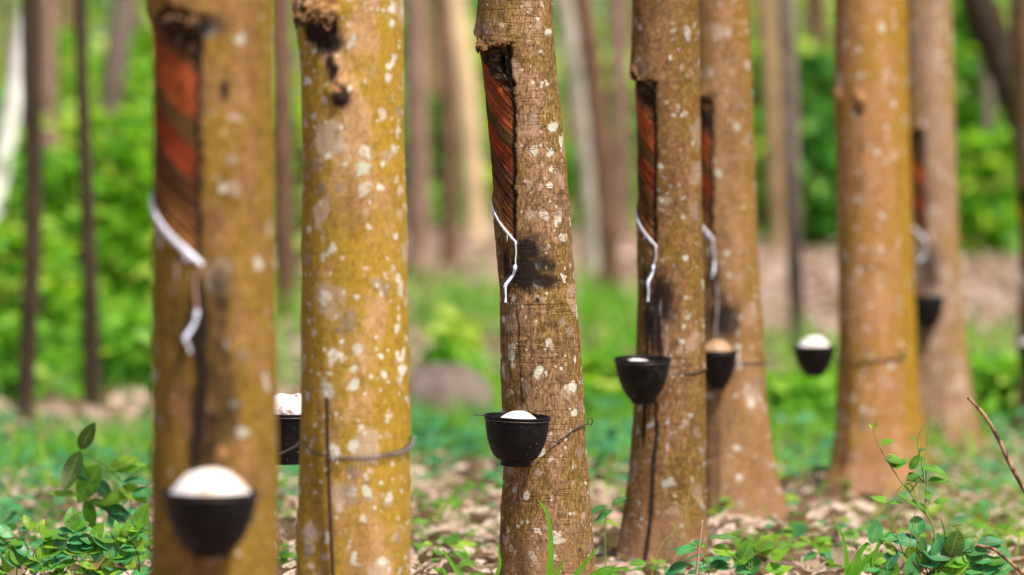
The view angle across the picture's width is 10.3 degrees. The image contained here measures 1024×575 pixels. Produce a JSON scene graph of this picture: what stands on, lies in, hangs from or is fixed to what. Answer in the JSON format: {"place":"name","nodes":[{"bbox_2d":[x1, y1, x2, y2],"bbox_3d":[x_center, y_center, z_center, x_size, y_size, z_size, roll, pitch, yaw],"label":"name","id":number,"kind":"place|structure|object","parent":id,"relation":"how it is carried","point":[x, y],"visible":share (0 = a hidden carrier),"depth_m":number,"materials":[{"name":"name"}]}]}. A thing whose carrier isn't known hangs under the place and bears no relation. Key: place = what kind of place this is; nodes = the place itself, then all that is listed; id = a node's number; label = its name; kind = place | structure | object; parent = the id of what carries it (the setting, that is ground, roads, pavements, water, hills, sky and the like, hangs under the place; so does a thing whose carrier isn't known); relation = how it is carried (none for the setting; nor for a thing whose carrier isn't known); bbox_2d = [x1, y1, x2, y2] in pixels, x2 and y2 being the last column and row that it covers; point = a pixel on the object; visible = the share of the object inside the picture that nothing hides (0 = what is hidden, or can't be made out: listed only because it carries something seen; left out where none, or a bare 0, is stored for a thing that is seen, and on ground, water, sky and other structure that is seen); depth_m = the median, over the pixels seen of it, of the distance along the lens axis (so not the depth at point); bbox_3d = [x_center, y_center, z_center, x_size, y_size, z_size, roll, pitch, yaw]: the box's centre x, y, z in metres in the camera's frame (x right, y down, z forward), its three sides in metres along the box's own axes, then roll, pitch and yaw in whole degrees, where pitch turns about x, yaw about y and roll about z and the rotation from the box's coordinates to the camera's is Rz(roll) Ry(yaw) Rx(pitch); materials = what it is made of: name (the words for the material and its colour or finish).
{"place":"outdoors","nodes":[
{"label":"outdoors","id":0,"kind":"place"},
{"bbox_2d":[0,0,1008,96],"label":"sky","id":1,"kind":"structure","parent":0,"point":[296,60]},
{"bbox_2d":[0,244,1023,481],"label":"meadow grass","id":2,"kind":"structure","parent":0,"point":[589,317],"depth_m":27.79,"materials":[{"name":"plant"}]},
{"bbox_2d":[0,192,1023,574],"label":"ground","id":3,"kind":"structure","parent":0,"point":[782,280],"depth_m":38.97,"materials":[{"name":"plant"}]},
{"bbox_2d":[1,0,11,84],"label":"rubber tree","id":4,"kind":"object","parent":3,"relation":"on","point":[6,23],"visible":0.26,"depth_m":59.95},
{"bbox_2d":[0,1,21,215],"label":"rubber tree","id":5,"kind":"object","parent":3,"relation":"on","point":[11,114],"visible":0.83,"depth_m":32.95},
{"bbox_2d":[12,0,43,424],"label":"rubber tree","id":6,"kind":"object","parent":3,"relation":"on","point":[33,160],"visible":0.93,"depth_m":24.96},
{"bbox_2d":[0,519,60,574],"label":"creeping plant","id":7,"kind":"object","parent":3,"relation":"on","point":[10,561],"visible":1,"depth_m":11.42,"materials":[{"name":"green plant"}]},
{"bbox_2d":[0,91,75,227],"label":"shrub","id":8,"kind":"object","parent":3,"relation":"on","point":[18,149],"visible":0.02,"depth_m":44.73,"materials":[{"name":"plant"}]},
{"bbox_2d":[0,316,82,402],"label":"shrub","id":9,"kind":"object","parent":3,"relation":"on","point":[9,345],"visible":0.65,"depth_m":26.93,"materials":[{"name":"plant"}]},
{"bbox_2d":[39,0,57,269],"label":"rubber tree","id":10,"kind":"object","parent":3,"relation":"on","point":[48,46],"visible":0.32,"depth_m":39.95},
{"bbox_2d":[0,28,106,172],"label":"shrub","id":11,"kind":"object","parent":3,"relation":"on","point":[64,37],"visible":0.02,"depth_m":51.93,"materials":[{"name":"plant"}]},
{"bbox_2d":[0,217,108,321],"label":"shrub","id":12,"kind":"object","parent":3,"relation":"on","point":[11,254],"visible":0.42,"depth_m":30.82,"materials":[{"name":"plant"}]},
{"bbox_2d":[18,514,93,574],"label":"creeping plant","id":13,"kind":"object","parent":3,"relation":"on","point":[35,567],"visible":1,"depth_m":11.42,"materials":[{"name":"green plant"}]},
{"bbox_2d":[57,0,64,73],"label":"rubber tree","id":14,"kind":"object","parent":3,"relation":"on","point":[60,14],"visible":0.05,"depth_m":65.95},
{"bbox_2d":[0,146,136,311],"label":"shrub","id":15,"kind":"object","parent":3,"relation":"on","point":[59,196],"visible":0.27,"depth_m":32.88,"materials":[{"name":"plant"}]},
{"bbox_2d":[68,0,74,49],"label":"rubber tree","id":16,"kind":"object","parent":3,"relation":"on","point":[71,14],"visible":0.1,"depth_m":71.95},
{"bbox_2d":[18,265,125,360],"bbox_3d":[-2.314,0.178,29.985,0.733,0.604,0.734,0,0,0],"label":"shrub","id":17,"kind":"object","parent":3,"relation":"on","point":[60,292],"visible":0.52,"depth_m":29.89,"materials":[{"name":"plant"}]},
{"bbox_2d":[11,48,153,223],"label":"shrub","id":18,"kind":"object","parent":3,"relation":"on","point":[138,80],"visible":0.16,"depth_m":43.89,"materials":[{"name":"plant"}]},
{"bbox_2d":[75,0,102,421],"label":"rubber tree","id":19,"kind":"object","parent":3,"relation":"on","point":[92,378],"visible":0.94,"depth_m":25.37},
{"bbox_2d":[49,506,136,574],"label":"creeping plant","id":20,"kind":"object","parent":3,"relation":"on","point":[95,537],"visible":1,"depth_m":11.42,"materials":[{"name":"green plant"}]},
{"bbox_2d":[42,103,152,312],"bbox_3d":[-2.292,-0.344,32.980,1.206,1.472,1.204,0,0,0],"label":"shrub","id":21,"kind":"object","parent":3,"relation":"on","point":[125,230],"visible":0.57,"depth_m":32.86,"materials":[{"name":"plant"}]},
{"bbox_2d":[47,422,150,552],"bbox_3d":[-0.884,0.462,12.315,0.243,0.341,0.055,0,0,-7],"label":"leafy sapling","id":22,"kind":"object","parent":3,"relation":"on","point":[89,483],"visible":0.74,"depth_m":12.32,"materials":[{"name":"green plant"}]},
{"bbox_2d":[60,307,151,395],"bbox_3d":[-1.877,0.336,27.978,0.648,0.484,0.709,0,0,35],"label":"shrub","id":23,"kind":"object","parent":3,"relation":"on","point":[125,337],"visible":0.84,"depth_m":27.86,"materials":[{"name":"plant"}]},
{"bbox_2d":[97,0,137,222],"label":"rubber tree","id":24,"kind":"object","parent":3,"relation":"on","point":[120,29],"visible":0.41,"depth_m":37.93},
{"bbox_2d":[86,504,149,574],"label":"creeping plant","id":25,"kind":"object","parent":3,"relation":"on","point":[135,532],"visible":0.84,"depth_m":11.42,"materials":[{"name":"green plant"}]},
{"bbox_2d":[133,0,139,31],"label":"rubber tree","id":26,"kind":"object","parent":3,"relation":"on","point":[137,22],"visible":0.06,"depth_m":61.96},
{"bbox_2d":[126,23,152,146],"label":"shrub","id":27,"kind":"object","parent":3,"relation":"on","point":[141,39],"visible":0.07,"depth_m":55.91,"materials":[{"name":"plant"}]},
{"bbox_2d":[144,0,277,574],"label":"rubber tree","id":28,"kind":"object","parent":3,"relation":"on","point":[213,339],"visible":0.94,"depth_m":7.92,"materials":[{"name":"brown plant"}]},
{"bbox_2d":[161,488,258,557],"bbox_3d":[-0.416,0.325,7.845,0.135,0.095,0.135,0,0,0],"label":"latex cup","id":29,"kind":"object","parent":28,"relation":"attached to","point":[210,526],"visible":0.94,"depth_m":7.80,"materials":[{"name":"plastic"}]},
{"bbox_2d":[170,467,250,494],"bbox_3d":[-0.416,0.273,7.845,0.118,0.049,0.118,0,0,0],"label":"latex lump","id":30,"kind":"object","parent":29,"relation":"in","point":[213,481],"visible":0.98,"depth_m":7.81,"materials":[{"name":"rubber"}]},
{"bbox_2d":[274,0,296,322],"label":"rubber tree","id":31,"kind":"object","parent":3,"relation":"on","point":[285,228],"visible":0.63,"depth_m":35.94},
{"bbox_2d":[291,0,292,80],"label":"rubber tree","id":32,"kind":"object","parent":3,"relation":"on","point":[292,39],"visible":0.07,"depth_m":69.98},
{"bbox_2d":[293,87,301,298],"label":"shrub","id":33,"kind":"object","parent":3,"relation":"on","point":[297,141],"visible":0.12,"depth_m":39.87,"materials":[{"name":"plant"}]},
{"bbox_2d":[325,397,334,574],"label":"stick","id":34,"kind":"object","parent":3,"relation":"on","point":[329,486],"visible":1,"depth_m":9.64,"materials":[{"name":"wood"}]},
{"bbox_2d":[289,0,410,574],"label":"rubber tree","id":35,"kind":"object","parent":3,"relation":"on","point":[354,326],"visible":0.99,"depth_m":9.66,"materials":[{"name":"yellow plant"}]},
{"bbox_2d":[277,414,300,464],"bbox_3d":[-0.426,0.287,10.861,0.128,0.101,0.128,0,0,0],"label":"latex cup","id":36,"kind":"object","parent":35,"relation":"attached to","point":[288,426],"visible":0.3,"depth_m":10.81,"materials":[{"name":"plastic"}]},
{"bbox_2d":[277,393,300,414],"bbox_3d":[-0.426,0.224,10.861,0.113,0.045,0.113,0,0,0],"label":"latex lump","id":37,"kind":"object","parent":36,"relation":"in","point":[288,404],"visible":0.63,"depth_m":10.81,"materials":[{"name":"rubber"}]},
{"bbox_2d":[279,441,323,456],"bbox_3d":[-0.391,0.284,10.034,0.041,0.044,0.765,0,0,-8],"label":"wire","id":38,"kind":"object","parent":35,"relation":"attached to","point":[306,447],"visible":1,"depth_m":9.69,"materials":[{"name":"metal"}]},
{"bbox_2d":[323,436,415,461],"bbox_3d":[-0.231,0.275,9.674,0.179,0.043,0.053,0,0,-29],"label":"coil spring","id":39,"kind":"object","parent":35,"relation":"attached to","point":[405,447],"visible":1,"depth_m":9.66,"materials":[{"name":"metal"}]},
{"bbox_2d":[403,0,406,197],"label":"rubber tree","id":40,"kind":"object","parent":3,"relation":"on","point":[405,147],"visible":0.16,"depth_m":57.97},
{"bbox_2d":[405,0,435,278],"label":"rubber tree","id":41,"kind":"object","parent":3,"relation":"on","point":[418,176],"visible":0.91,"depth_m":43.92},
{"bbox_2d":[428,0,436,96],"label":"rubber tree","id":42,"kind":"object","parent":3,"relation":"on","point":[432,61],"visible":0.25,"depth_m":65.95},
{"bbox_2d":[404,95,489,225],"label":"shrub","id":43,"kind":"object","parent":3,"relation":"on","point":[435,167],"visible":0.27,"depth_m":61.83,"materials":[{"name":"plant"}]},
{"bbox_2d":[434,0,462,264],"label":"rubber tree","id":44,"kind":"object","parent":3,"relation":"on","point":[450,242],"visible":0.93,"depth_m":47.94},
{"bbox_2d":[411,420,488,445],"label":"shrub","id":45,"kind":"object","parent":3,"relation":"on","point":[442,429],"visible":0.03,"depth_m":20.90,"materials":[{"name":"teal plant"}]},
{"bbox_2d":[409,362,491,415],"bbox_3d":[-0.283,0.495,24.196,0.409,0.351,0.469,0,0,0],"label":"boulder","id":46,"kind":"object","parent":3,"relation":"on","point":[440,381],"visible":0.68,"depth_m":24.05,"materials":[{"name":"stone"}]},
{"bbox_2d":[416,306,492,373],"bbox_3d":[-0.292,0.332,28.989,0.393,0.471,0.408,0,0,0],"label":"shrub","id":47,"kind":"object","parent":3,"relation":"on","point":[468,338],"visible":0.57,"depth_m":28.95,"materials":[{"name":"plant"}]},
{"bbox_2d":[450,0,486,239],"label":"rubber tree","id":48,"kind":"object","parent":3,"relation":"on","point":[469,128],"visible":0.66,"depth_m":55.91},
{"bbox_2d":[442,544,501,574],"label":"grass tuft","id":49,"kind":"object","parent":3,"relation":"on","point":[457,571],"visible":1,"depth_m":11.09,"materials":[{"name":"plant"}]},
{"bbox_2d":[457,52,492,217],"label":"shrub","id":50,"kind":"object","parent":3,"relation":"on","point":[486,155],"visible":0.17,"depth_m":65.86,"materials":[{"name":"plant"}]},
{"bbox_2d":[0,0,1017,191],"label":"foliage","id":51,"kind":"object","parent":3,"relation":"on","point":[95,17],"visible":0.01,"depth_m":81.38,"materials":[{"name":"plant"}]},
{"bbox_2d":[0,434,1023,574],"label":"ground herbs","id":52,"kind":"object","parent":3,"relation":"on","point":[466,561],"visible":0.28,"depth_m":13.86,"materials":[{"name":"green plant"}]},
{"bbox_2d":[0,394,1023,487],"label":"leafy undergrowth","id":53,"kind":"object","parent":3,"relation":"on","point":[608,444],"visible":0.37,"depth_m":19.11,"materials":[{"name":"teal plant"}]},
{"bbox_2d":[473,0,595,574],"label":"rubber tree","id":54,"kind":"object","parent":3,"relation":"on","point":[540,363],"visible":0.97,"depth_m":11.13,"materials":[{"name":"beige plant"}]},
{"bbox_2d":[484,412,550,466],"bbox_3d":[0.011,0.296,11.066,0.130,0.105,0.130,0,0,0],"label":"latex cup","id":55,"kind":"object","parent":54,"relation":"attached to","point":[512,442],"visible":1,"depth_m":11.02,"materials":[{"name":"plastic"}]},
{"bbox_2d":[501,411,535,418],"bbox_3d":[0.010,0.263,11.068,0.110,0.046,0.110,0,0,0],"label":"latex lump","id":56,"kind":"object","parent":55,"relation":"in","point":[519,414],"visible":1,"depth_m":11.05,"materials":[{"name":"rubber"}]},
{"bbox_2d":[546,417,592,442],"bbox_3d":[0.115,0.279,11.142,0.018,0.048,0.139,0,0,40],"label":"wire","id":57,"kind":"object","parent":54,"relation":"attached to","point":[572,430],"visible":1,"depth_m":11.14,"materials":[{"name":"metal"}]},
{"bbox_2d":[565,75,574,201],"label":"rubber tree","id":58,"kind":"object","parent":3,"relation":"on","point":[569,132],"visible":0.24,"depth_m":75.94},
{"bbox_2d":[564,141,579,202],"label":"shrub","id":59,"kind":"object","parent":3,"relation":"on","point":[568,159],"visible":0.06,"depth_m":75.61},
{"bbox_2d":[553,0,599,272],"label":"rubber tree","id":60,"kind":"object","parent":3,"relation":"on","point":[565,17],"visible":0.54,"depth_m":45.91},
{"bbox_2d":[538,500,629,574],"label":"grass tuft","id":61,"kind":"object","parent":3,"relation":"on","point":[578,571],"visible":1,"depth_m":10.81,"materials":[{"name":"plant"}]},
{"bbox_2d":[572,0,621,309],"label":"rubber tree","id":62,"kind":"object","parent":3,"relation":"on","point":[599,134],"visible":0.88,"depth_m":37.94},
{"bbox_2d":[558,48,637,232],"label":"shrub","id":63,"kind":"object","parent":3,"relation":"on","point":[575,206],"visible":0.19,"depth_m":59.81,"materials":[{"name":"plant"}]},
{"bbox_2d":[583,373,632,423],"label":"shrub","id":64,"kind":"object","parent":3,"relation":"on","point":[595,385],"visible":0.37,"depth_m":23.92,"materials":[{"name":"plant"}]},
{"bbox_2d":[581,344,634,407],"bbox_3d":[0.448,0.473,26.027,0.508,0.432,0.525,0,0,0],"label":"shrub","id":65,"kind":"object","parent":3,"relation":"on","point":[602,363],"visible":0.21,"depth_m":25.89,"materials":[{"name":"plant"}]},
{"bbox_2d":[591,497,626,570],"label":"seedling","id":66,"kind":"object","parent":3,"relation":"on","point":[606,512],"visible":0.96,"depth_m":12.21,"materials":[{"name":"green plant"}]},
{"bbox_2d":[606,0,634,236],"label":"rubber tree","id":67,"kind":"object","parent":3,"relation":"on","point":[618,63],"visible":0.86,"depth_m":57.92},
{"bbox_2d":[626,0,631,48],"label":"rubber tree","id":68,"kind":"object","parent":3,"relation":"on","point":[629,18],"visible":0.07,"depth_m":71.95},
{"bbox_2d":[615,0,708,570],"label":"rubber tree","id":69,"kind":"object","parent":3,"relation":"on","point":[668,445],"visible":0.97,"depth_m":12.92,"materials":[{"name":"brown plant"}]},
{"bbox_2d":[614,355,670,403],"bbox_3d":[0.295,0.208,12.860,0.130,0.110,0.130,0,0,0],"label":"latex cup","id":70,"kind":"object","parent":69,"relation":"attached to","point":[642,382],"visible":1,"depth_m":12.82,"materials":[{"name":"plastic"}]},
{"bbox_2d":[661,468,699,563],"bbox_3d":[0.346,0.514,11.760,0.085,0.285,0.002,0,0,0],"label":"grass stalk","id":71,"kind":"object","parent":3,"relation":"on","point":[685,509],"depth_m":11.76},
{"bbox_2d":[695,520,702,574],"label":"dead stick","id":72,"kind":"object","parent":3,"relation":"on","point":[698,556],"visible":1,"depth_m":11.20,"materials":[{"name":"wood"}]},
{"bbox_2d":[673,528,738,574],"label":"seedling","id":73,"kind":"object","parent":3,"relation":"on","point":[716,536],"visible":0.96,"depth_m":11.65,"materials":[{"name":"green plant"}]},
{"bbox_2d":[699,0,789,519],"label":"rubber tree","id":74,"kind":"object","parent":3,"relation":"on","point":[741,468],"visible":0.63,"depth_m":14.93,"materials":[{"name":"orange plant"}]},
{"bbox_2d":[705,349,737,389],"bbox_3d":[0.536,0.213,14.864,0.110,0.107,0.110,0,0,0],"label":"latex cup","id":75,"kind":"object","parent":74,"relation":"attached to","point":[720,366],"visible":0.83,"depth_m":14.83,"materials":[{"name":"plastic"}]},
{"bbox_2d":[705,339,733,350],"bbox_3d":[0.536,0.158,14.865,0.096,0.046,0.096,0,0,0],"label":"latex lump","id":76,"kind":"object","parent":75,"relation":"in","point":[717,345],"visible":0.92,"depth_m":14.84,"materials":[{"name":"rubber"}]},
{"bbox_2d":[712,535,793,574],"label":"seedling","id":77,"kind":"object","parent":3,"relation":"on","point":[748,549],"visible":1,"depth_m":11.65,"materials":[{"name":"green plant"}]},
{"bbox_2d":[756,0,785,249],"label":"rubber tree","id":78,"kind":"object","parent":3,"relation":"on","point":[766,11],"visible":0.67,"depth_m":51.93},
{"bbox_2d":[751,35,814,237],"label":"shrub","id":79,"kind":"object","parent":3,"relation":"on","point":[806,43],"visible":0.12,"depth_m":56.77,"materials":[{"name":"plant"}]},
{"bbox_2d":[777,0,804,359],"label":"rubber tree","id":80,"kind":"object","parent":3,"relation":"on","point":[787,36],"visible":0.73,"depth_m":30.96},
{"bbox_2d":[763,43,837,248],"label":"shrub","id":81,"kind":"object","parent":3,"relation":"on","point":[817,150],"visible":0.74,"depth_m":52.83,"materials":[{"name":"plant"}]},
{"bbox_2d":[766,366,836,426],"bbox_3d":[1.227,0.511,24.096,0.602,0.362,0.695,0,0,18],"label":"shrub","id":82,"kind":"object","parent":3,"relation":"on","point":[811,390],"visible":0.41,"depth_m":23.90,"materials":[{"name":"plant"}]},
{"bbox_2d":[803,0,813,35],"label":"rubber tree","id":83,"kind":"object","parent":3,"relation":"on","point":[808,18],"visible":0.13,"depth_m":63.95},
{"bbox_2d":[802,537,834,564],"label":"seedling","id":84,"kind":"object","parent":3,"relation":"on","point":[818,543],"visible":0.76,"depth_m":12.54,"materials":[{"name":"teal plant"}]},
{"bbox_2d":[814,0,826,49],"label":"rubber tree","id":85,"kind":"object","parent":3,"relation":"on","point":[820,22],"visible":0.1,"depth_m":54.95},
{"bbox_2d":[834,520,890,574],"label":"grass tuft","id":86,"kind":"object","parent":3,"relation":"on","point":[855,568],"visible":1,"depth_m":11.54,"materials":[{"name":"plant"}]},
{"bbox_2d":[821,0,921,500],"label":"rubber tree","id":87,"kind":"object","parent":3,"relation":"on","point":[866,89],"visible":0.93,"depth_m":16.94,"materials":[{"name":"orange plant"}]},
{"bbox_2d":[834,350,905,364],"bbox_3d":[1.062,0.208,16.857,0.211,0.048,0.327,0,0,5],"label":"wire","id":88,"kind":"object","parent":87,"relation":"attached to","point":[903,357],"visible":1,"depth_m":16.93,"materials":[{"name":"metal"}]},
{"bbox_2d":[792,344,835,376],"bbox_3d":[0.892,0.215,16.796,0.129,0.096,0.129,0,0,0],"label":"latex cup","id":89,"kind":"object","parent":88,"relation":"hanging from","point":[813,361],"visible":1,"depth_m":16.75,"materials":[{"name":"plastic"}]},
{"bbox_2d":[798,335,829,346],"bbox_3d":[0.892,0.166,16.796,0.111,0.049,0.111,0,0,0],"label":"latex lump","id":90,"kind":"object","parent":89,"relation":"in","point":[815,341],"visible":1,"depth_m":16.77,"materials":[{"name":"rubber"}]},
{"bbox_2d":[869,420,950,573],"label":"vine plant","id":91,"kind":"object","parent":3,"relation":"on","point":[894,461],"visible":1,"depth_m":11.54,"materials":[{"name":"green plant"}]},
{"bbox_2d":[898,0,932,463],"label":"rubber tree","id":92,"kind":"object","parent":3,"relation":"on","point":[915,418],"visible":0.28,"depth_m":19.88,"materials":[{"name":"brown plant"}]},
{"bbox_2d":[906,400,931,574],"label":"grass stalk","id":93,"kind":"object","parent":3,"relation":"on","point":[918,497],"depth_m":11.42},
{"bbox_2d":[861,516,1012,574],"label":"broadleaf plant","id":94,"kind":"object","parent":3,"relation":"on","point":[947,555],"visible":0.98,"depth_m":11.54,"materials":[{"name":"teal plant"}]},
{"bbox_2d":[907,0,984,451],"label":"rubber tree","id":95,"kind":"object","parent":3,"relation":"on","point":[945,384],"visible":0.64,"depth_m":21.19,"materials":[{"name":"beige plant"}]},
{"bbox_2d":[915,295,944,327],"bbox_3d":[1.544,0.091,21.116,0.123,0.122,0.123,0,0,0],"label":"latex cup","id":96,"kind":"object","parent":95,"relation":"attached to","point":[929,309],"visible":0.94,"depth_m":21.07,"materials":[{"name":"plastic"}]},
{"bbox_2d":[952,0,1009,138],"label":"shrub","id":97,"kind":"object","parent":3,"relation":"on","point":[967,99],"visible":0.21,"depth_m":59.66,"materials":[{"name":"plant"}]},
{"bbox_2d":[978,50,994,134],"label":"rubber tree","id":98,"kind":"object","parent":3,"relation":"on","point":[987,105],"visible":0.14,"depth_m":53.95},
{"bbox_2d":[959,0,1014,145],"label":"rubber tree","id":99,"kind":"object","parent":3,"relation":"on","point":[986,22],"visible":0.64,"depth_m":29.92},
{"bbox_2d":[956,127,1019,256],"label":"shrub","id":100,"kind":"object","parent":3,"relation":"on","point":[987,195],"visible":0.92,"depth_m":50.79,"materials":[{"name":"plant"}]},
{"bbox_2d":[968,348,1018,429],"bbox_3d":[2.137,0.471,25.035,0.619,0.410,0.738,0,0,-36],"label":"shrub","id":101,"kind":"object","parent":3,"relation":"on","point":[995,377],"visible":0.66,"depth_m":24.87,"materials":[{"name":"plant"}]},
{"bbox_2d":[978,498,1008,565],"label":"grass stalk","id":102,"kind":"object","parent":3,"relation":"on","point":[991,523],"depth_m":11.54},
{"bbox_2d":[967,396,1023,492],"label":"dead stick","id":103,"kind":"object","parent":3,"relation":"on","point":[1001,445],"visible":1,"depth_m":11.76,"materials":[{"name":"brown wood"}]},
{"bbox_2d":[976,543,1023,574],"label":"dead stick","id":104,"kind":"object","parent":3,"relation":"on","point":[1010,562],"visible":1,"depth_m":11.20,"materials":[{"name":"brown wood"}]},
{"bbox_2d":[1009,0,1023,432],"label":"rubber tree","id":105,"kind":"object","parent":3,"relation":"on","point":[1016,10],"visible":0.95,"depth_m":24.03,"materials":[{"name":"brown plant"}]},
{"bbox_2d":[1017,343,1023,371],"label":"latex cup","id":106,"kind":"object","parent":105,"relation":"attached to","point":[1020,349],"visible":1,"depth_m":23.89,"materials":[{"name":"plastic"}]},
{"bbox_2d":[0,440,1023,559],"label":"short grass","id":107,"kind":"structure","parent":0,"point":[810,486],"depth_m":15.32,"materials":[{"name":"plant"}]},
{"bbox_2d":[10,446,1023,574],"bbox_3d":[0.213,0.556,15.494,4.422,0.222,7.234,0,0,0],"label":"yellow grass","id":108,"kind":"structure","parent":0,"point":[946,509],"depth_m":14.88,"materials":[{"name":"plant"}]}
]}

